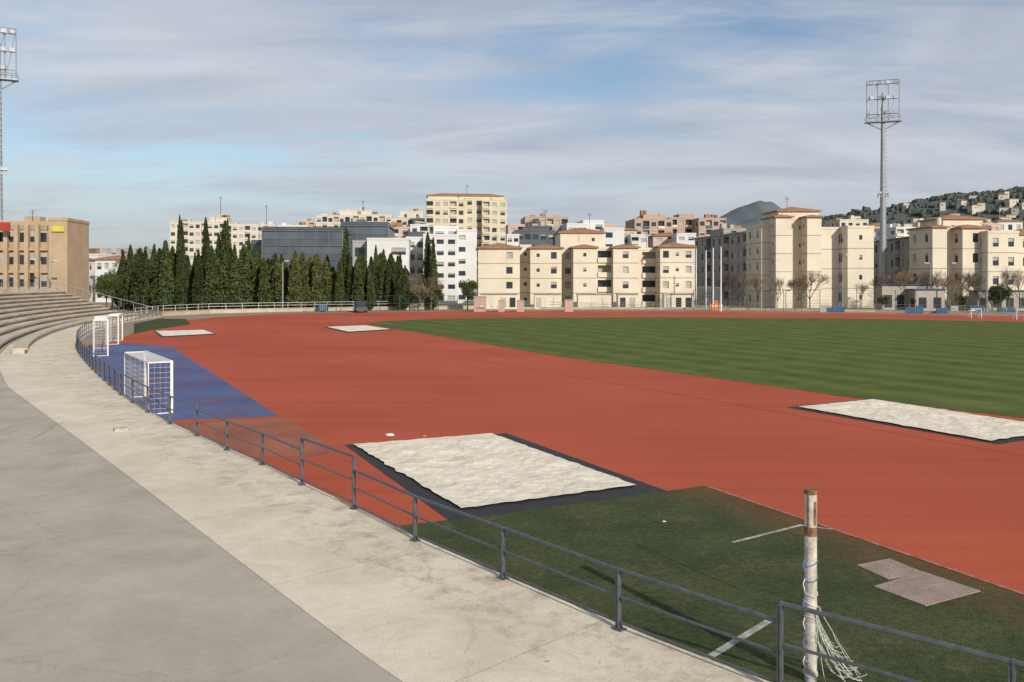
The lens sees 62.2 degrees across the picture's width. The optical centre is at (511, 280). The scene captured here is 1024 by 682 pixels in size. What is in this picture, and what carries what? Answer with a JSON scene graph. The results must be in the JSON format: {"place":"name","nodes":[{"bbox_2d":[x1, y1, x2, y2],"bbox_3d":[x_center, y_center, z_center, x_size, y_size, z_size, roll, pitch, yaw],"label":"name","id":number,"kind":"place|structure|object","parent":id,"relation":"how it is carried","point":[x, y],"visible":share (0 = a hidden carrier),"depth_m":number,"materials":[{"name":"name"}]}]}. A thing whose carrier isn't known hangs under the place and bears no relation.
{"place":"outdoors","nodes":[
{"label":"outdoors","id":0,"kind":"place"},
{"bbox_2d":[89,248,149,301],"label":"terraced house","id":1,"kind":"structure","parent":0,"point":[102,261],"depth_m":204.10,"materials":[{"name":"paint"}]},
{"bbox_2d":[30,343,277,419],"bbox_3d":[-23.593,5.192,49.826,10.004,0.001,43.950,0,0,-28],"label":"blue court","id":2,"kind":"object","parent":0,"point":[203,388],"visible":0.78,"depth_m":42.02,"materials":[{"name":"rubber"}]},
{"bbox_2d":[93,316,108,355],"bbox_3d":[-29.870,3.950,61.715,0.988,2.528,7.438,0,0,-26],"label":"football goal","id":3,"kind":"object","parent":2,"relation":"on","point":[100,318],"visible":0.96,"depth_m":58.58,"materials":[{"name":"white paint"}]},
{"bbox_2d":[124,350,172,413],"bbox_3d":[-15.222,4.170,35.422,0.937,2.089,5.717,0,0,-33],"label":"football goal","id":4,"kind":"object","parent":2,"relation":"on","point":[145,371],"visible":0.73,"depth_m":33.88,"materials":[{"name":"white paint"}]},
{"bbox_2d":[0,331,401,681],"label":"terrace floor","id":5,"kind":"structure","parent":0,"point":[109,572],"depth_m":13.68,"materials":[{"name":"concrete"}]},
{"bbox_2d":[170,197,276,267],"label":"apartment tower","id":6,"kind":"structure","parent":0,"point":[240,232],"depth_m":342.40,"materials":[{"name":"paint"}]},
{"bbox_2d":[261,227,350,270],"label":"glass office building","id":7,"kind":"structure","parent":0,"point":[309,242],"depth_m":200.61,"materials":[{"name":"glass"}]},
{"bbox_2d":[352,240,366,266],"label":"grey office building","id":8,"kind":"structure","parent":0,"point":[359,247],"depth_m":192.21,"materials":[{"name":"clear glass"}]},
{"bbox_2d":[339,219,394,263],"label":"glass office building","id":9,"kind":"structure","parent":0,"point":[361,229],"depth_m":215.43,"materials":[{"name":"glass"}]},
{"bbox_2d":[316,201,424,226],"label":"apartment tower","id":10,"kind":"structure","parent":0,"point":[408,218],"depth_m":380.52,"materials":[{"name":"paint"}]},
{"bbox_2d":[0,316,768,681],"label":"terrace walkway","id":11,"kind":"structure","parent":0,"point":[404,608],"depth_m":14.89,"materials":[{"name":"concrete"}]},
{"bbox_2d":[13,313,137,353],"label":"bleacher row","id":12,"kind":"object","parent":11,"relation":"on","point":[22,345],"visible":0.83,"depth_m":76.05,"materials":[{"name":"concrete"}]},
{"bbox_2d":[76,309,1023,681],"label":"metal railing","id":13,"kind":"object","parent":11,"relation":"on","point":[84,351],"visible":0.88,"depth_m":12.95,"materials":[{"name":"grey metal"}]},
{"bbox_2d":[367,238,410,278],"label":"white office building","id":14,"kind":"structure","parent":0,"point":[395,247],"depth_m":188.50,"materials":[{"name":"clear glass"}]},
{"bbox_2d":[391,222,409,237],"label":"city apartment building","id":15,"kind":"structure","parent":0,"point":[401,230],"depth_m":300.22,"materials":[{"name":"paint"}]},
{"bbox_2d":[410,221,429,233],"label":"city apartment building","id":16,"kind":"structure","parent":0,"point":[419,226],"depth_m":290.28,"materials":[{"name":"paint"}]},
{"bbox_2d":[406,226,476,303],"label":"modern apartment building","id":17,"kind":"structure","parent":0,"point":[456,253],"depth_m":193.10,"materials":[{"name":"paint"}]},
{"bbox_2d":[425,186,506,293],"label":"apartment tower","id":18,"kind":"structure","parent":0,"point":[485,215],"depth_m":331.11,"materials":[{"name":"paint"}]},
{"bbox_2d":[0,0,1023,251],"label":"sky","id":19,"kind":"structure","parent":0,"point":[125,118],"materials":[{"name":"blue"}]},
{"bbox_2d":[1,294,1023,395],"bbox_3d":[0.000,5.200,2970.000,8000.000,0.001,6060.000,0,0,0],"label":"ground","id":20,"kind":"structure","parent":0,"point":[128,328],"depth_m":138.36,"materials":[{"name":"concrete"}]},
{"bbox_2d":[0,27,18,220],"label":"floodlight mast","id":21,"kind":"object","parent":20,"relation":"on","point":[11,49],"visible":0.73,"depth_m":128.00,"materials":[{"name":"metal"}]},
{"bbox_2d":[0,210,89,301],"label":"brick sports building","id":22,"kind":"structure","parent":20,"relation":"on","point":[64,242],"depth_m":123.54,"materials":[{"name":"beige brick"}]},
{"bbox_2d":[0,288,123,345],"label":"bleacher stand","id":23,"kind":"object","parent":20,"relation":"on","point":[25,311],"visible":0.94,"depth_m":100.40,"materials":[{"name":"concrete"}]},
{"bbox_2d":[94,274,118,307],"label":"leafy tree","id":24,"kind":"object","parent":20,"relation":"on","point":[106,282],"visible":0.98,"depth_m":145.34,"materials":[{"name":"green plant"}]},
{"bbox_2d":[99,269,123,309],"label":"leafy tree","id":25,"kind":"object","parent":20,"relation":"on","point":[114,273],"visible":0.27,"depth_m":149.95,"materials":[{"name":"green plant"}]},
{"bbox_2d":[115,249,128,308],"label":"cypress tree","id":26,"kind":"object","parent":20,"relation":"on","point":[122,267],"visible":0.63,"depth_m":152.89,"materials":[{"name":"green plant"}]},
{"bbox_2d":[123,245,134,309],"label":"cypress tree","id":27,"kind":"object","parent":20,"relation":"on","point":[130,264],"visible":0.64,"depth_m":150.41,"materials":[{"name":"green plant"}]},
{"bbox_2d":[129,248,148,310],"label":"cypress tree","id":28,"kind":"object","parent":20,"relation":"on","point":[139,281],"visible":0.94,"depth_m":145.78,"materials":[{"name":"green plant"}]},
{"bbox_2d":[147,243,155,307],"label":"cypress tree","id":29,"kind":"object","parent":20,"relation":"on","point":[152,257],"visible":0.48,"depth_m":150.23,"materials":[{"name":"green plant"}]},
{"bbox_2d":[149,248,162,309],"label":"cypress tree","id":30,"kind":"object","parent":20,"relation":"on","point":[155,273],"visible":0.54,"depth_m":147.58,"materials":[{"name":"green plant"}]},
{"bbox_2d":[134,318,189,333],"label":"grass verge","id":31,"kind":"object","parent":20,"relation":"on","point":[155,324],"depth_m":100.39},
{"bbox_2d":[157,240,174,310],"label":"cypress tree","id":32,"kind":"object","parent":20,"relation":"on","point":[165,289],"visible":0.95,"depth_m":145.94,"materials":[{"name":"green plant"}]},
{"bbox_2d":[169,245,175,309],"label":"cypress tree","id":33,"kind":"object","parent":20,"relation":"on","point":[172,256],"visible":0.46,"depth_m":151.11,"materials":[{"name":"green plant"}]},
{"bbox_2d":[173,220,187,309],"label":"cypress tree","id":34,"kind":"object","parent":20,"relation":"on","point":[180,283],"visible":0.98,"depth_m":148.61,"materials":[{"name":"green plant"}]},
{"bbox_2d":[191,250,204,309],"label":"cypress tree","id":35,"kind":"object","parent":20,"relation":"on","point":[198,286],"visible":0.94,"depth_m":146.55,"materials":[{"name":"green plant"}]},
{"bbox_2d":[201,217,209,307],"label":"cypress tree","id":36,"kind":"object","parent":20,"relation":"on","point":[205,244],"visible":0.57,"depth_m":153.72,"materials":[{"name":"green plant"}]},
{"bbox_2d":[202,245,220,307],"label":"cypress tree","id":37,"kind":"object","parent":20,"relation":"on","point":[211,291],"visible":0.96,"depth_m":146.18,"materials":[{"name":"green plant"}]},
{"bbox_2d":[218,220,232,307],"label":"cypress tree","id":38,"kind":"object","parent":20,"relation":"on","point":[225,254],"visible":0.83,"depth_m":147.32,"materials":[{"name":"green plant"}]},
{"bbox_2d":[225,244,240,307],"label":"cypress tree","id":39,"kind":"object","parent":20,"relation":"on","point":[233,282],"visible":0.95,"depth_m":146.53,"materials":[{"name":"green plant"}]},
{"bbox_2d":[234,244,252,307],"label":"cypress tree","id":40,"kind":"object","parent":20,"relation":"on","point":[245,289],"visible":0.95,"depth_m":146.93,"materials":[{"name":"green plant"}]},
{"bbox_2d":[249,249,261,307],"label":"cypress tree","id":41,"kind":"object","parent":20,"relation":"on","point":[256,261],"visible":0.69,"depth_m":149.54,"materials":[{"name":"green plant"}]},
{"bbox_2d":[257,256,271,307],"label":"cypress tree","id":42,"kind":"object","parent":20,"relation":"on","point":[264,287],"visible":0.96,"depth_m":146.09,"materials":[{"name":"green plant"}]},
{"bbox_2d":[270,261,288,307],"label":"cypress tree","id":43,"kind":"object","parent":20,"relation":"on","point":[276,285],"visible":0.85,"depth_m":151.21,"materials":[{"name":"green plant"}]},
{"bbox_2d":[124,296,457,310],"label":"chain link fence","id":44,"kind":"object","parent":20,"relation":"on","point":[273,305],"visible":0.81,"depth_m":143.00,"materials":[{"name":"grey metal"}]},
{"bbox_2d":[286,250,304,307],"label":"cypress tree","id":45,"kind":"object","parent":20,"relation":"on","point":[294,288],"visible":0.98,"depth_m":147.44,"materials":[{"name":"green plant"}]},
{"bbox_2d":[134,300,473,318],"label":"perimeter wall","id":46,"kind":"structure","parent":20,"relation":"on","point":[192,312],"depth_m":140.30,"materials":[{"name":"paint"}]},
{"bbox_2d":[299,252,311,307],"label":"cypress tree","id":47,"kind":"object","parent":20,"relation":"on","point":[304,277],"visible":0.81,"depth_m":148.50,"materials":[{"name":"green plant"}]},
{"bbox_2d":[306,257,313,306],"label":"cypress tree","id":48,"kind":"object","parent":20,"relation":"on","point":[310,265],"visible":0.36,"depth_m":152.74,"materials":[{"name":"green plant"}]},
{"bbox_2d":[308,253,324,306],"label":"cypress tree","id":49,"kind":"object","parent":20,"relation":"on","point":[316,276],"visible":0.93,"depth_m":149.53,"materials":[{"name":"green plant"}]},
{"bbox_2d":[316,259,331,303],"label":"cypress tree","id":50,"kind":"object","parent":20,"relation":"on","point":[325,273],"visible":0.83,"depth_m":149.82,"materials":[{"name":"green plant"}]},
{"bbox_2d":[324,270,336,306],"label":"cypress tree","id":51,"kind":"object","parent":20,"relation":"on","point":[331,283],"visible":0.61,"depth_m":149.64,"materials":[{"name":"green plant"}]},
{"bbox_2d":[333,258,345,306],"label":"cypress tree","id":52,"kind":"object","parent":20,"relation":"on","point":[339,287],"visible":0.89,"depth_m":147.31,"materials":[{"name":"green plant"}]},
{"bbox_2d":[341,226,349,306],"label":"cypress tree","id":53,"kind":"object","parent":20,"relation":"on","point":[345,252],"visible":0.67,"depth_m":151.03,"materials":[{"name":"green plant"}]},
{"bbox_2d":[344,252,354,306],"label":"cypress tree","id":54,"kind":"object","parent":20,"relation":"on","point":[350,282],"visible":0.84,"depth_m":149.72,"materials":[{"name":"green plant"}]},
{"bbox_2d":[351,255,364,304],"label":"cypress tree","id":55,"kind":"object","parent":20,"relation":"on","point":[357,289],"visible":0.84,"depth_m":148.06,"materials":[{"name":"green plant"}]},
{"bbox_2d":[365,264,375,309],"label":"cypress tree","id":56,"kind":"object","parent":20,"relation":"on","point":[370,295],"visible":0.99,"depth_m":147.92,"materials":[{"name":"green plant"}]},
{"bbox_2d":[372,245,379,305],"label":"cypress tree","id":57,"kind":"object","parent":20,"relation":"on","point":[375,272],"visible":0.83,"depth_m":151.93,"materials":[{"name":"green plant"}]},
{"bbox_2d":[376,249,386,305],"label":"cypress tree","id":58,"kind":"object","parent":20,"relation":"on","point":[382,270],"visible":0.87,"depth_m":151.28,"materials":[{"name":"green plant"}]},
{"bbox_2d":[383,262,393,305],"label":"cypress tree","id":59,"kind":"object","parent":20,"relation":"on","point":[388,294],"visible":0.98,"depth_m":150.10,"materials":[{"name":"green plant"}]},
{"bbox_2d":[393,253,405,309],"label":"cypress tree","id":60,"kind":"object","parent":20,"relation":"on","point":[400,288],"visible":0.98,"depth_m":147.56,"materials":[{"name":"green plant"}]},
{"bbox_2d":[402,265,409,309],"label":"cypress tree","id":61,"kind":"object","parent":20,"relation":"on","point":[407,294],"visible":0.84,"depth_m":148.93,"materials":[{"name":"green plant"}]},
{"bbox_2d":[421,231,430,305],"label":"cypress tree","id":62,"kind":"object","parent":20,"relation":"on","point":[426,260],"visible":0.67,"depth_m":152.59,"materials":[{"name":"green plant"}]},
{"bbox_2d":[427,237,439,309],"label":"cypress tree","id":63,"kind":"object","parent":20,"relation":"on","point":[433,272],"visible":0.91,"depth_m":150.36,"materials":[{"name":"green plant"}]},
{"bbox_2d":[458,279,478,309],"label":"leafy tree","id":64,"kind":"object","parent":20,"relation":"on","point":[468,288],"visible":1,"depth_m":149.22,"materials":[{"name":"green plant"}]},
{"bbox_2d":[480,293,694,308],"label":"ground floor shops","id":65,"kind":"structure","parent":20,"relation":"on","point":[546,299],"depth_m":154.85,"materials":[{"name":"beige concrete"}]},
{"bbox_2d":[660,247,721,310],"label":"throwing cage","id":66,"kind":"object","parent":20,"relation":"on","point":[718,290],"visible":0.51,"depth_m":150.15,"materials":[{"name":"white paint"}]},
{"bbox_2d":[524,302,1023,314],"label":"perimeter wall","id":67,"kind":"structure","parent":20,"relation":"on","point":[862,310],"depth_m":146.69,"materials":[{"name":"paint"}]},
{"bbox_2d":[789,270,829,308],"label":"autumn tree","id":68,"kind":"object","parent":20,"relation":"on","point":[805,278],"visible":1,"depth_m":145.60,"materials":[{"name":"brown plant"}]},
{"bbox_2d":[746,199,873,307],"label":"apartment building","id":69,"kind":"structure","parent":20,"relation":"on","point":[789,243],"depth_m":162.23,"materials":[{"name":"paint"}]},
{"bbox_2d":[693,290,1023,311],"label":"chain link fence","id":70,"kind":"object","parent":20,"relation":"on","point":[783,300],"visible":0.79,"depth_m":144.23,"materials":[{"name":"grey metal"}]},
{"bbox_2d":[864,79,901,283],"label":"floodlight mast","id":71,"kind":"object","parent":20,"relation":"on","point":[883,254],"visible":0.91,"depth_m":164.60,"materials":[{"name":"metal"}]},
{"bbox_2d":[882,270,915,289],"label":"autumn tree","id":72,"kind":"object","parent":20,"relation":"on","point":[900,277],"visible":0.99,"depth_m":148.38,"materials":[{"name":"brown plant"}]},
{"bbox_2d":[820,305,1014,313],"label":"advertising boards","id":73,"kind":"object","parent":20,"relation":"on","point":[919,309],"visible":0.91,"depth_m":133.96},
{"bbox_2d":[872,284,1023,310],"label":"changing room building","id":74,"kind":"structure","parent":20,"relation":"on","point":[923,295],"depth_m":148.48,"materials":[{"name":"beige concrete"}]},
{"bbox_2d":[933,275,967,305],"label":"autumn tree","id":75,"kind":"object","parent":20,"relation":"on","point":[949,284],"visible":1,"depth_m":145.94,"materials":[{"name":"brown plant"}]},
{"bbox_2d":[989,283,1013,307],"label":"tree","id":76,"kind":"object","parent":20,"relation":"on","point":[1001,294],"visible":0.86,"depth_m":139.72,"materials":[{"name":"green plant"}]},
{"bbox_2d":[1001,270,1023,310],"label":"bare tree","id":77,"kind":"object","parent":20,"relation":"on","point":[1016,279],"visible":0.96,"depth_m":144.08,"materials":[{"name":"brown plant"}]},
{"bbox_2d":[512,220,554,246],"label":"modern apartment building","id":78,"kind":"structure","parent":0,"point":[533,233],"depth_m":230.69,"materials":[{"name":"paint"}]},
{"bbox_2d":[60,311,1023,595],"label":"running track","id":79,"kind":"structure","parent":0,"point":[950,501],"depth_m":30.65,"materials":[{"name":"rubber"}]},
{"bbox_2d":[106,313,122,344],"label":"football goal","id":80,"kind":"object","parent":79,"relation":"on","point":[118,315],"visible":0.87,"depth_m":72.28,"materials":[{"name":"white paint"}]},
{"bbox_2d":[153,330,214,336],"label":"long jump pit","id":81,"kind":"object","parent":79,"relation":"on","point":[174,333],"visible":1,"depth_m":82.81,"materials":[{"name":"sand"}]},
{"bbox_2d":[174,417,335,456],"bbox_3d":[-10.299,5.191,27.514,7.410,0.001,8.310,0,0,-27],"label":"worn track patch","id":82,"kind":"object","parent":79,"relation":"on","point":[285,430],"visible":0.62,"depth_m":28.45,"materials":[{"name":"rubber"}]},
{"bbox_2d":[324,325,393,332],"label":"long jump pit","id":83,"kind":"object","parent":79,"relation":"on","point":[357,328],"visible":1,"depth_m":91.10,"materials":[{"name":"sand"}]},
{"bbox_2d":[346,433,665,519],"bbox_3d":[-0.697,5.141,23.815,5.783,0.091,9.323,0,0,-25],"label":"long jump pit","id":84,"kind":"object","parent":79,"relation":"on","point":[484,474],"visible":1,"depth_m":22.56,"materials":[{"name":"sand"}]},
{"bbox_2d":[473,296,573,311],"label":"brick gate piers","id":85,"kind":"structure","parent":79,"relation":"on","point":[481,301],"depth_m":141.40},
{"bbox_2d":[259,486,1023,681],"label":"artificial turf","id":86,"kind":"structure","parent":79,"relation":"on","point":[701,528],"depth_m":14.59,"materials":[{"name":"plastic"}]},
{"bbox_2d":[705,620,770,659],"bbox_3d":[3.292,5.183,12.290,0.120,0.001,2.037,0,0,44],"label":"turf line","id":87,"kind":"object","parent":86,"relation":"on","point":[733,642],"depth_m":12.29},
{"bbox_2d":[803,488,866,681],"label":"goal post","id":88,"kind":"object","parent":86,"relation":"on","point":[810,620],"visible":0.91,"depth_m":10.93,"materials":[{"name":"metal"}]},
{"bbox_2d":[857,558,920,579],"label":"concrete slab","id":89,"kind":"structure","parent":86,"relation":"on","point":[888,568],"depth_m":15.27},
{"bbox_2d":[874,571,980,605],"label":"concrete slab","id":90,"kind":"structure","parent":86,"relation":"on","point":[924,588],"depth_m":14.27,"materials":[{"name":"concrete"}]},
{"bbox_2d":[704,485,1023,593],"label":"track edge kerb","id":91,"kind":"structure","parent":79,"relation":"on","point":[877,543],"depth_m":16.49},
{"bbox_2d":[788,399,1023,443],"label":"long jump pit","id":92,"kind":"object","parent":79,"relation":"on","point":[988,429],"visible":1,"depth_m":31.59,"materials":[{"name":"sand"}]},
{"bbox_2d":[520,213,567,225],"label":"brick apartment building","id":93,"kind":"structure","parent":0,"point":[557,220],"depth_m":301.10,"materials":[{"name":"beige concrete"}]},
{"bbox_2d":[476,210,696,306],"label":"apartment building","id":94,"kind":"structure","parent":0,"point":[571,263],"depth_m":160.36,"materials":[{"name":"paint"}]},
{"bbox_2d":[561,220,624,246],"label":"modern apartment building","id":95,"kind":"structure","parent":0,"point":[613,236],"depth_m":225.41,"materials":[{"name":"paint"}]},
{"bbox_2d":[627,234,647,246],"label":"city apartment building","id":96,"kind":"structure","parent":0,"point":[637,240],"depth_m":224.96,"materials":[{"name":"paint"}]},
{"bbox_2d":[648,233,672,246],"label":"city apartment building","id":97,"kind":"structure","parent":0,"point":[659,239],"depth_m":245.00,"materials":[{"name":"paint"}]},
{"bbox_2d":[625,210,725,236],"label":"brick apartment building","id":98,"kind":"structure","parent":0,"point":[644,222],"depth_m":321.42,"materials":[{"name":"beige brick"}]},
{"bbox_2d":[671,233,695,299],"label":"city apartment building","id":99,"kind":"structure","parent":0,"point":[684,238],"depth_m":231.84,"materials":[{"name":"paint"}]},
{"bbox_2d":[367,317,1023,417],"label":"football pitch grass","id":100,"kind":"structure","parent":0,"point":[975,366],"depth_m":63.94,"materials":[{"name":"plant"}]},
{"bbox_2d":[693,231,745,304],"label":"apartment building","id":101,"kind":"structure","parent":0,"point":[733,245],"depth_m":187.53,"materials":[{"name":"paint"}]},
{"bbox_2d":[710,223,745,235],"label":"apartment building","id":102,"kind":"structure","parent":0,"point":[723,229],"depth_m":284.77,"materials":[{"name":"paint"}]},
{"bbox_2d":[719,201,781,227],"bbox_3d":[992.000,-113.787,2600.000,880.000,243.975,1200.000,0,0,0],"label":"hill","id":103,"kind":"structure","parent":0,"point":[748,215],"depth_m":2438.45,"materials":[{"name":"grey"}]},
{"bbox_2d":[826,215,868,226],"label":"city apartment building","id":104,"kind":"structure","parent":0,"point":[852,220],"depth_m":330.83,"materials":[{"name":"paint"}]},
{"bbox_2d":[874,236,908,302],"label":"apartment building","id":105,"kind":"structure","parent":0,"point":[898,255],"depth_m":182.96,"materials":[{"name":"paint"}]},
{"bbox_2d":[875,224,914,240],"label":"city apartment building","id":106,"kind":"structure","parent":0,"point":[896,230],"depth_m":282.80,"materials":[{"name":"paint"}]},
{"bbox_2d":[822,186,1023,228],"bbox_3d":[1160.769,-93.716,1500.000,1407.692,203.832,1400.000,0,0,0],"label":"hill","id":107,"kind":"structure","parent":0,"point":[927,208],"depth_m":1260.06,"materials":[{"name":"plant"}]},
{"bbox_2d":[899,191,1023,219],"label":"hillside houses","id":108,"kind":"structure","parent":107,"relation":"on","point":[1010,203],"depth_m":1178.23,"materials":[{"name":"paint"}]},
{"bbox_2d":[906,214,1023,308],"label":"apartment building","id":109,"kind":"structure","parent":0,"point":[941,243],"depth_m":155.04,"materials":[{"name":"paint"}]},
{"bbox_2d":[991,219,1023,230],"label":"city apartment building","id":110,"kind":"structure","parent":0,"point":[1008,225],"depth_m":339.77,"materials":[{"name":"paint"}]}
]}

